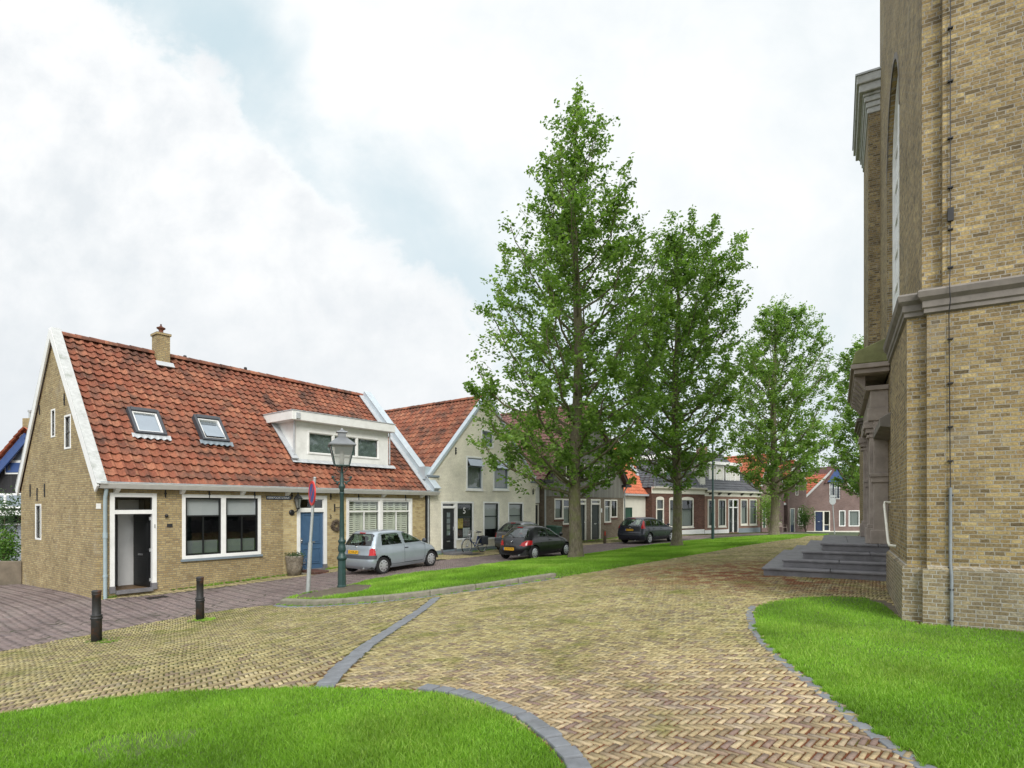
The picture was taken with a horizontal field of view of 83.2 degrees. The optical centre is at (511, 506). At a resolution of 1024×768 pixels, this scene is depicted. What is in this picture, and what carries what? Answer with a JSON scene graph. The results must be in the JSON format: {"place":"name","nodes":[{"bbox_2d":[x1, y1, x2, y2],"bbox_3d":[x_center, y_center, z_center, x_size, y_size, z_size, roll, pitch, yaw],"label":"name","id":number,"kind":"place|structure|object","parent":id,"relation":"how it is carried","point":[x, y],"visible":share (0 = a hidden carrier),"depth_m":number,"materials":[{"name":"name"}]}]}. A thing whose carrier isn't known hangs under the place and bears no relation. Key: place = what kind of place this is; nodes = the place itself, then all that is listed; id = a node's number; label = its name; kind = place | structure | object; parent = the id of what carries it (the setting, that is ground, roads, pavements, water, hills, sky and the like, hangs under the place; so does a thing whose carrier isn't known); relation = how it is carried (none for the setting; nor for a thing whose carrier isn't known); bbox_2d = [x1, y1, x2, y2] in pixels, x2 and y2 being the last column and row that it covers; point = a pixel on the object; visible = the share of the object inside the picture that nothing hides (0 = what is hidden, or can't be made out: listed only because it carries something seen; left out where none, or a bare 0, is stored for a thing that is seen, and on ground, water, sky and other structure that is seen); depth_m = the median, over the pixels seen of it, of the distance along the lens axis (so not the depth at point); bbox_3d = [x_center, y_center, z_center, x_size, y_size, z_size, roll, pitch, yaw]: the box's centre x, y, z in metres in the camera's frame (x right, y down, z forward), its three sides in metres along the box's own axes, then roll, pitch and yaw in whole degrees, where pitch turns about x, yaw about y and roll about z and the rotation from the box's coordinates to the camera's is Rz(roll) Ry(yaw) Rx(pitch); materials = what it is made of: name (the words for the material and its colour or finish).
{"place":"outdoors","nodes":[
{"label":"outdoors","id":0,"kind":"place"},
{"bbox_2d":[0,596,435,713],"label":"square paving","id":1,"kind":"structure","parent":0,"point":[388,613],"depth_m":8.27,"materials":[{"name":"yellow brick"}]},
{"bbox_2d":[90,590,102,641],"bbox_3d":[-7.909,2.176,10.975,0.208,1.185,0.205,0,0,-15],"label":"bollard","id":2,"kind":"object","parent":1,"relation":"on","point":[96,618],"visible":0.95,"depth_m":10.91,"materials":[{"name":"black metal"}]},
{"bbox_2d":[195,576,204,619],"bbox_3d":[-7.079,2.181,13.081,0.208,1.192,0.205,0,0,-15],"label":"bollard","id":3,"kind":"object","parent":1,"relation":"on","point":[200,599],"visible":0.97,"depth_m":13.01,"materials":[{"name":"black metal"}]},
{"bbox_2d":[85,590,317,643],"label":"weeds","id":4,"kind":"object","parent":1,"relation":"on","point":[196,620],"visible":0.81,"depth_m":12.87,"materials":[{"name":"green plant"}]},
{"bbox_2d":[0,683,567,767],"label":"lawn","id":5,"kind":"structure","parent":0,"point":[165,746],"depth_m":4.36,"materials":[{"name":"green plant"}]},
{"bbox_2d":[101,535,682,599],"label":"pavement paving","id":6,"kind":"structure","parent":0,"point":[493,552],"depth_m":18.93,"materials":[{"name":"grey brick"}]},
{"bbox_2d":[107,566,337,597],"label":"weeds","id":7,"kind":"object","parent":6,"relation":"on","point":[210,584],"visible":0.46,"depth_m":18.33,"materials":[{"name":"green plant"}]},
{"bbox_2d":[461,529,487,551],"bbox_3d":[-1.712,1.590,26.536,0.543,1.085,1.817,5,3,38],"label":"bicycle","id":8,"kind":"object","parent":6,"relation":"on","point":[482,540],"visible":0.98,"depth_m":26.71,"materials":[{"name":"metal"}]},
{"bbox_2d":[494,521,555,549],"bbox_3d":[0.802,1.403,28.364,1.868,1.430,3.840,0,1,36],"label":"parked car","id":9,"kind":"object","parent":6,"relation":"on","point":[500,534],"visible":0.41,"depth_m":27.29,"materials":[{"name":"grey paint"}]},
{"bbox_2d":[438,537,617,554],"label":"weeds","id":10,"kind":"object","parent":6,"relation":"on","point":[582,541],"visible":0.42,"depth_m":35.55,"materials":[{"name":"green plant"}]},
{"bbox_2d":[546,525,562,534],"bbox_3d":[2.352,1.570,31.930,0.731,1.078,0.660,0,0,38],"label":"wheelie bin","id":11,"kind":"object","parent":6,"relation":"on","point":[557,530],"visible":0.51,"depth_m":31.68,"materials":[{"name":"plastic"}]},
{"bbox_2d":[0,532,812,651],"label":"street","id":12,"kind":"structure","parent":0,"point":[628,542],"depth_m":15.30,"materials":[{"name":"grey brick"}]},
{"bbox_2d":[0,484,20,560],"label":"shrub","id":13,"kind":"object","parent":12,"relation":"on","point":[10,517],"visible":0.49,"depth_m":21.50,"materials":[{"name":"green plant"}]},
{"bbox_2d":[0,525,20,560],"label":"shrub","id":14,"kind":"object","parent":12,"relation":"on","point":[7,548],"visible":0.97,"depth_m":20.85,"materials":[{"name":"green plant"}]},
{"bbox_2d":[0,561,21,584],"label":"garden wall","id":15,"kind":"structure","parent":12,"relation":"on","point":[10,572],"depth_m":19.82,"materials":[{"name":"concrete"}]},
{"bbox_2d":[145,595,168,598],"bbox_3d":[-9.679,2.467,15.710,0.320,0.012,0.480,0,0,38],"label":"drain grate","id":16,"kind":"object","parent":12,"relation":"on","point":[163,596],"visible":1,"depth_m":15.66,"materials":[{"name":"black metal"}]},
{"bbox_2d":[345,529,437,573],"bbox_3d":[-4.206,1.472,20.193,1.858,1.420,3.430,0,1,33],"label":"parked car","id":17,"kind":"object","parent":12,"relation":"on","point":[378,552],"visible":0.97,"depth_m":19.19,"materials":[{"name":"silver metal"}]},
{"bbox_2d":[499,525,568,558],"bbox_3d":[1.002,1.449,24.375,1.814,1.370,3.640,0,0,36],"label":"parked car","id":18,"kind":"object","parent":12,"relation":"on","point":[531,541],"visible":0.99,"depth_m":23.32,"materials":[{"name":"black paint"}]},
{"bbox_2d":[618,517,671,543],"bbox_3d":[8.070,1.351,34.130,2.017,1.500,4.470,0,0,42],"label":"parked car","id":19,"kind":"object","parent":12,"relation":"on","point":[643,531],"visible":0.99,"depth_m":32.78,"materials":[{"name":"black paint"}]},
{"bbox_2d":[0,0,879,479],"label":"sky","id":20,"kind":"structure","parent":0,"point":[311,191],"materials":[{"name":"white"}]},
{"bbox_2d":[0,535,919,767],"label":"church square","id":21,"kind":"structure","parent":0,"point":[891,754],"depth_m":5.91,"materials":[{"name":"brick"}]},
{"bbox_2d":[311,597,439,688],"bbox_3d":[-1.806,1.923,9.133,0.343,0.422,7.341,0,0,1],"label":"stone strip","id":22,"kind":"object","parent":21,"relation":"on","point":[335,673],"visible":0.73,"depth_m":7.10,"materials":[{"name":"grey stone"}]},
{"bbox_2d":[273,578,557,607],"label":"gutter stones","id":23,"kind":"object","parent":21,"relation":"on","point":[393,600],"visible":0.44,"depth_m":13.53,"materials":[{"name":"grey stone"}]},
{"bbox_2d":[276,576,560,606],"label":"weeds","id":24,"kind":"object","parent":23,"relation":"on","point":[414,596],"visible":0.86,"depth_m":13.62,"materials":[{"name":"green plant"}]},
{"bbox_2d":[418,683,591,767],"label":"lawn edging","id":25,"kind":"object","parent":21,"relation":"on","point":[572,757],"visible":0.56,"depth_m":4.18,"materials":[{"name":"stone"}]},
{"bbox_2d":[279,533,827,605],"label":"verge","id":26,"kind":"structure","parent":21,"relation":"on","point":[476,583],"depth_m":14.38,"materials":[{"name":"green plant"}]},
{"bbox_2d":[306,477,316,591],"bbox_3d":[-5.351,0.811,15.464,0.643,3.223,0.247,0,0,40],"label":"traffic sign","id":27,"kind":"object","parent":26,"relation":"on","point":[312,492],"visible":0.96,"depth_m":15.45,"materials":[{"name":"metal"}]},
{"bbox_2d":[280,573,555,605],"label":"kerb","id":28,"kind":"structure","parent":26,"relation":"on","point":[389,597],"depth_m":13.59,"materials":[{"name":"stone"}]},
{"bbox_2d":[462,75,676,556],"bbox_3d":[2.206,-6.875,21.591,8.191,18.272,8.177,0,0,0],"label":"elm tree","id":29,"kind":"object","parent":26,"relation":"on","point":[564,227],"visible":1,"depth_m":20.72,"materials":[{"name":"green plant"}]},
{"bbox_2d":[605,204,764,545],"bbox_3d":[8.131,-5.860,28.107,7.611,16.131,7.647,0,0,0],"label":"elm tree","id":30,"kind":"object","parent":26,"relation":"on","point":[682,337],"visible":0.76,"depth_m":26.82,"materials":[{"name":"green plant"}]},
{"bbox_2d":[711,427,713,538],"bbox_3d":[11.681,-1.270,33.537,0.480,6.750,0.468,0,0,0],"label":"lamp pole","id":31,"kind":"object","parent":26,"relation":"on","point":[712,525],"visible":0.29,"depth_m":33.49,"materials":[{"name":"grey metal"}]},
{"bbox_2d":[723,293,846,534],"bbox_3d":[18.733,-6.114,39.580,7.773,16.786,8.337,0,0,0],"label":"elm tree","id":32,"kind":"object","parent":26,"relation":"on","point":[782,411],"visible":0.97,"depth_m":38.92,"materials":[{"name":"green plant"}]},
{"bbox_2d":[746,606,936,767],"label":"lawn edging","id":33,"kind":"object","parent":21,"relation":"on","point":[887,743],"visible":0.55,"depth_m":4.42,"materials":[{"name":"stone"}]},
{"bbox_2d":[751,623,943,767],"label":"weeds","id":34,"kind":"object","parent":33,"relation":"on","point":[923,758],"visible":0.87,"depth_m":4.59,"materials":[{"name":"green plant"}]},
{"bbox_2d":[762,0,1023,632],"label":"church","id":35,"kind":"structure","parent":21,"relation":"on","point":[935,400],"depth_m":7.62,"materials":[{"name":"yellow brick"}]},
{"bbox_2d":[886,52,899,314],"bbox_3d":[7.992,-6.265,11.938,0.212,5.730,3.200,0,0,29],"label":"arched window","id":36,"kind":"structure","parent":35,"relation":"in","point":[895,167],"depth_m":12.97,"materials":[{"name":"white paint"}]},
{"bbox_2d":[165,532,767,593],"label":"pavement","id":37,"kind":"structure","parent":0,"point":[597,541],"depth_m":37.23,"materials":[{"name":"brick"}]},
{"bbox_2d":[15,324,440,598],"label":"brick house","id":38,"kind":"structure","parent":37,"relation":"on","point":[158,467],"depth_m":18.61,"materials":[{"name":"yellow brick"}]},
{"bbox_2d":[35,504,40,539],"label":"window","id":39,"kind":"structure","parent":38,"relation":"in","point":[36,505],"depth_m":18.87,"materials":[{"name":"white paint"}]},
{"bbox_2d":[51,409,54,437],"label":"window","id":40,"kind":"structure","parent":38,"relation":"in","point":[53,410],"depth_m":17.82,"materials":[{"name":"white paint"}]},
{"bbox_2d":[64,414,70,449],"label":"window","id":41,"kind":"structure","parent":38,"relation":"in","point":[69,415],"depth_m":17.01,"materials":[{"name":"white paint"}]},
{"bbox_2d":[133,514,150,586],"bbox_3d":[-10.745,1.262,16.752,0.947,2.086,0.075,0,0,31],"label":"door leaf","id":42,"kind":"structure","parent":38,"relation":"in","point":[141,522],"depth_m":16.72,"materials":[{"name":"black paint"}]},
{"bbox_2d":[180,494,262,561],"bbox_3d":[-9.071,0.632,18.087,0.216,2.008,2.524,0,0,38],"label":"window","id":43,"kind":"structure","parent":38,"relation":"in","point":[193,505],"depth_m":18.02,"materials":[{"name":"white paint"}]},
{"bbox_2d":[266,496,290,499],"bbox_3d":[-7.891,-0.302,19.516,0.030,0.117,0.890,0,0,38],"label":"street sign","id":44,"kind":"object","parent":38,"relation":"attached to","point":[280,497],"visible":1,"depth_m":19.55,"materials":[{"name":"white metal"}]},
{"bbox_2d":[289,492,302,515],"bbox_3d":[-7.432,-0.115,19.875,0.460,0.845,0.294,0,0,8],"label":"wall lantern","id":45,"kind":"object","parent":38,"relation":"attached to","point":[292,512],"depth_m":19.83,"materials":[{"name":"black paint"}]},
{"bbox_2d":[300,512,322,568],"bbox_3d":[-7.146,1.202,20.553,0.125,2.014,0.948,0,0,38],"label":"door leaf","id":46,"kind":"structure","parent":38,"relation":"in","point":[317,536],"depth_m":20.62,"materials":[{"name":"blue paint"}]},
{"bbox_2d":[331,520,339,530],"bbox_3d":[-6.470,0.703,21.258,0.168,0.511,0.510,0,0,38],"label":"wreath","id":47,"kind":"object","parent":38,"relation":"attached to","point":[333,525],"visible":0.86,"depth_m":21.19,"materials":[{"name":"brown plant"}]},
{"bbox_2d":[346,497,411,542],"bbox_3d":[-5.270,0.596,23.011,0.240,1.894,3.379,0,0,38],"label":"window","id":48,"kind":"structure","parent":38,"relation":"in","point":[360,518],"depth_m":22.93,"materials":[{"name":"white paint"}]},
{"bbox_2d":[282,550,305,575],"bbox_3d":[-7.359,2.000,19.623,1.199,1.042,0.971,0,0,4],"label":"planter","id":49,"kind":"object","parent":37,"relation":"on","point":[294,562],"visible":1,"depth_m":19.45,"materials":[{"name":"beige stone"}]},
{"bbox_2d":[359,396,536,554],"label":"gabled house","id":50,"kind":"structure","parent":37,"relation":"on","point":[471,496],"depth_m":27.63,"materials":[{"name":"beige paint"}]},
{"bbox_2d":[443,508,453,549],"bbox_3d":[-2.885,1.047,26.037,0.125,1.937,0.792,0,0,38],"label":"door leaf","id":51,"kind":"structure","parent":50,"relation":"in","point":[448,513],"depth_m":26.04,"materials":[{"name":"black paint"}]},
{"bbox_2d":[456,502,473,539],"bbox_3d":[-2.224,0.652,26.888,0.115,1.777,1.191,0,0,38],"label":"window","id":52,"kind":"structure","parent":50,"relation":"in","point":[471,516],"depth_m":27.15,"materials":[{"name":"white paint"}]},
{"bbox_2d":[466,456,483,490],"bbox_3d":[-1.828,-1.559,27.443,0.220,1.647,1.262,0,0,38],"label":"window","id":53,"kind":"structure","parent":50,"relation":"in","point":[472,472],"depth_m":27.49,"materials":[{"name":"white paint"}]},
{"bbox_2d":[481,429,493,448],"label":"window","id":54,"kind":"structure","parent":50,"relation":"in","point":[484,432],"depth_m":28.31,"materials":[{"name":"white paint"}]},
{"bbox_2d":[483,502,499,538],"bbox_3d":[-1.065,0.676,28.423,0.171,1.851,1.227,0,0,38],"label":"window","id":55,"kind":"structure","parent":50,"relation":"in","point":[491,510],"depth_m":28.55,"materials":[{"name":"white paint"}]},
{"bbox_2d":[493,460,509,490],"bbox_3d":[-0.604,-1.563,29.017,0.220,1.564,1.316,0,0,38],"label":"window","id":56,"kind":"structure","parent":50,"relation":"in","point":[497,486],"depth_m":29.09,"materials":[{"name":"white paint"}]},
{"bbox_2d":[508,502,523,529],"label":"window","id":57,"kind":"structure","parent":50,"relation":"in","point":[513,507],"depth_m":30.09,"materials":[{"name":"white paint"}]},
{"bbox_2d":[500,403,631,541],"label":"gabled house","id":58,"kind":"structure","parent":37,"relation":"on","point":[601,509],"depth_m":36.01,"materials":[{"name":"grey brick"}]},
{"bbox_2d":[535,505,536,524],"bbox_3d":[1.208,0.988,31.835,0.073,2.165,0.591,0,0,38],"label":"door leaf","id":59,"kind":"structure","parent":58,"relation":"in","point":[535,505],"depth_m":31.93,"materials":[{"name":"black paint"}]},
{"bbox_2d":[554,499,563,521],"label":"window","id":60,"kind":"structure","parent":58,"relation":"in","point":[557,517],"depth_m":33.32,"materials":[{"name":"beige paint"}]},
{"bbox_2d":[562,499,568,526],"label":"window","id":61,"kind":"structure","parent":58,"relation":"in","point":[565,508],"depth_m":33.90,"materials":[{"name":"beige paint"}]},
{"bbox_2d":[581,505,584,539],"bbox_3d":[4.159,0.955,35.105,0.125,2.148,1.017,0,0,38],"label":"door leaf","id":62,"kind":"structure","parent":58,"relation":"in","point":[582,506],"depth_m":35.31,"materials":[{"name":"green paint"}]},
{"bbox_2d":[592,505,598,538],"bbox_3d":[5.262,0.955,36.525,0.125,2.148,1.017,0,0,38],"label":"door leaf","id":63,"kind":"structure","parent":58,"relation":"in","point":[595,508],"depth_m":36.56,"materials":[{"name":"green paint"}]},
{"bbox_2d":[604,500,611,524],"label":"window","id":64,"kind":"structure","parent":58,"relation":"in","point":[606,522],"depth_m":37.95,"materials":[{"name":"beige paint"}]},
{"bbox_2d":[611,500,617,519],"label":"window","id":65,"kind":"structure","parent":58,"relation":"in","point":[612,517],"depth_m":38.56,"materials":[{"name":"beige paint"}]},
{"bbox_2d":[603,530,605,543],"bbox_3d":[5.365,1.827,33.323,0.180,1.002,0.188,0,0,0],"label":"wooden post","id":66,"kind":"object","parent":37,"relation":"on","point":[604,536],"visible":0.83,"depth_m":33.25,"materials":[{"name":"brown wood"}]},
{"bbox_2d":[615,448,661,524],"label":"rendered house","id":67,"kind":"structure","parent":37,"relation":"on","point":[636,494],"depth_m":42.48,"materials":[{"name":"paint"}]},
{"bbox_2d":[625,508,631,524],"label":"door leaf","id":68,"kind":"structure","parent":67,"relation":"in","point":[627,510],"depth_m":41.50,"materials":[{"name":"wood"}]},
{"bbox_2d":[636,441,707,533],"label":"brick cottage","id":69,"kind":"structure","parent":37,"relation":"on","point":[692,509],"depth_m":45.49,"materials":[{"name":"brick"}]},
{"bbox_2d":[657,510,661,524],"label":"door leaf","id":70,"kind":"structure","parent":69,"relation":"in","point":[659,512],"depth_m":43.82,"materials":[{"name":"green paint"}]},
{"bbox_2d":[669,499,672,526],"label":"window","id":71,"kind":"structure","parent":69,"relation":"in","point":[670,510],"depth_m":44.80,"materials":[{"name":"beige paint"}]},
{"bbox_2d":[682,499,693,528],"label":"window","id":72,"kind":"structure","parent":69,"relation":"in","point":[687,514],"depth_m":46.14,"materials":[{"name":"beige paint"}]},
{"bbox_2d":[752,487,781,532],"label":"shrub","id":73,"kind":"object","parent":37,"relation":"on","point":[765,504],"visible":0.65,"depth_m":50.41,"materials":[{"name":"green plant"}]},
{"bbox_2d":[294,584,921,623],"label":"bare soil","id":74,"kind":"structure","parent":0,"point":[346,589],"depth_m":15.07,"materials":[{"name":"brown soil"}]},
{"bbox_2d":[328,428,355,587],"bbox_3d":[-4.716,0.066,15.980,0.720,4.510,0.720,0,0,-20],"label":"street lamp","id":75,"kind":"object","parent":74,"relation":"on","point":[341,440],"visible":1,"depth_m":15.91,"materials":[{"name":"green metal"}]},
{"bbox_2d":[336,536,937,767],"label":"square paving","id":76,"kind":"structure","parent":0,"point":[460,620],"depth_m":6.11,"materials":[{"name":"yellow brick"}]},
{"bbox_2d":[791,532,859,535],"bbox_3d":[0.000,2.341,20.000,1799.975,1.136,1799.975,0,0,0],"label":"ground","id":77,"kind":"structure","parent":0,"point":[846,533],"depth_m":50.87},
{"bbox_2d":[0,410,30,560],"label":"timber house","id":78,"kind":"structure","parent":77,"relation":"on","point":[11,455],"depth_m":28.02,"materials":[{"name":"blue paint"}]},
{"bbox_2d":[0,493,20,507],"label":"window","id":79,"kind":"structure","parent":78,"relation":"in","point":[2,495],"depth_m":28.12,"materials":[{"name":"white paint"}]},
{"bbox_2d":[5,446,23,473],"bbox_3d":[-24.235,-2.324,28.065,1.046,1.476,0.060,0,0,8],"label":"window","id":80,"kind":"structure","parent":78,"relation":"in","point":[12,467],"depth_m":28.04,"materials":[{"name":"white paint"}]},
{"bbox_2d":[689,452,762,533],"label":"terraced cottages","id":81,"kind":"structure","parent":77,"relation":"on","point":[735,496],"depth_m":50.06,"materials":[{"name":"red brick"}]},
{"bbox_2d":[707,499,715,527],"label":"window","id":82,"kind":"structure","parent":81,"relation":"in","point":[709,508],"depth_m":47.97,"materials":[{"name":"beige paint"}]},
{"bbox_2d":[718,499,726,527],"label":"window","id":83,"kind":"structure","parent":81,"relation":"in","point":[721,510],"depth_m":48.94,"materials":[{"name":"beige paint"}]},
{"bbox_2d":[729,508,731,531],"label":"door leaf","id":84,"kind":"structure","parent":81,"relation":"in","point":[730,509],"depth_m":49.69,"materials":[{"name":"green paint"}]},
{"bbox_2d":[734,508,736,531],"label":"door leaf","id":85,"kind":"structure","parent":81,"relation":"in","point":[735,509],"depth_m":50.16,"materials":[{"name":"black paint"}]},
{"bbox_2d":[740,499,747,525],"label":"window","id":86,"kind":"structure","parent":81,"relation":"in","point":[743,523],"depth_m":51.15,"materials":[{"name":"beige paint"}]},
{"bbox_2d":[749,499,756,525],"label":"window","id":87,"kind":"structure","parent":81,"relation":"in","point":[751,511],"depth_m":51.93,"materials":[{"name":"beige paint"}]},
{"bbox_2d":[726,454,783,531],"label":"gabled house","id":88,"kind":"structure","parent":77,"relation":"on","point":[763,527],"depth_m":54.99,"materials":[{"name":"brick"}]},
{"bbox_2d":[779,521,786,531],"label":"garden chair","id":89,"kind":"object","parent":77,"relation":"on","point":[781,525],"visible":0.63,"depth_m":53.92,"materials":[{"name":"grey plastic"}]},
{"bbox_2d":[778,460,806,531],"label":"gabled house","id":90,"kind":"structure","parent":77,"relation":"on","point":[795,501],"depth_m":56.37,"materials":[{"name":"brick"}]},
{"bbox_2d":[795,503,817,531],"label":"shrub","id":91,"kind":"object","parent":77,"relation":"on","point":[803,519],"visible":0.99,"depth_m":54.94,"materials":[{"name":"green plant"}]},
{"bbox_2d":[805,466,859,531],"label":"gabled house","id":92,"kind":"structure","parent":77,"relation":"on","point":[846,507],"depth_m":58.92,"materials":[{"name":"brick"}]},
{"bbox_2d":[815,512,821,530],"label":"door leaf","id":93,"kind":"structure","parent":92,"relation":"in","point":[818,521],"depth_m":58.73,"materials":[{"name":"blue paint"}]},
{"bbox_2d":[824,511,829,530],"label":"window","id":94,"kind":"structure","parent":92,"relation":"in","point":[825,526],"depth_m":58.82,"materials":[{"name":"beige paint"}]},
{"bbox_2d":[829,483,839,498],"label":"window","id":95,"kind":"structure","parent":92,"relation":"in","point":[831,485],"depth_m":58.95,"materials":[{"name":"white paint"}]},
{"bbox_2d":[839,510,844,525],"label":"window","id":96,"kind":"structure","parent":92,"relation":"in","point":[841,512],"depth_m":59.12,"materials":[{"name":"white paint"}]},
{"bbox_2d":[849,510,859,525],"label":"window","id":97,"kind":"structure","parent":92,"relation":"in","point":[854,515],"depth_m":59.29,"materials":[{"name":"white paint"}]},
{"bbox_2d":[829,495,835,533],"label":"traffic sign","id":98,"kind":"object","parent":77,"relation":"on","point":[832,501],"visible":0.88,"depth_m":46.47,"materials":[{"name":"metal"}]},
{"bbox_2d":[826,463,859,489],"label":"broadleaf tree","id":99,"kind":"object","parent":77,"relation":"on","point":[843,471],"visible":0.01,"depth_m":90.89,"materials":[{"name":"green plant"}]},
{"bbox_2d":[826,334,863,533],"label":"elm tree","id":100,"kind":"object","parent":77,"relation":"on","point":[845,456],"visible":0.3,"depth_m":48.48,"materials":[{"name":"green plant"}]},
{"bbox_2d":[753,595,1023,767],"bbox_3d":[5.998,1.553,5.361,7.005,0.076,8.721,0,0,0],"label":"lawn","id":101,"kind":"structure","parent":0,"point":[921,653],"depth_m":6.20,"materials":[{"name":"green plant"}]}
]}

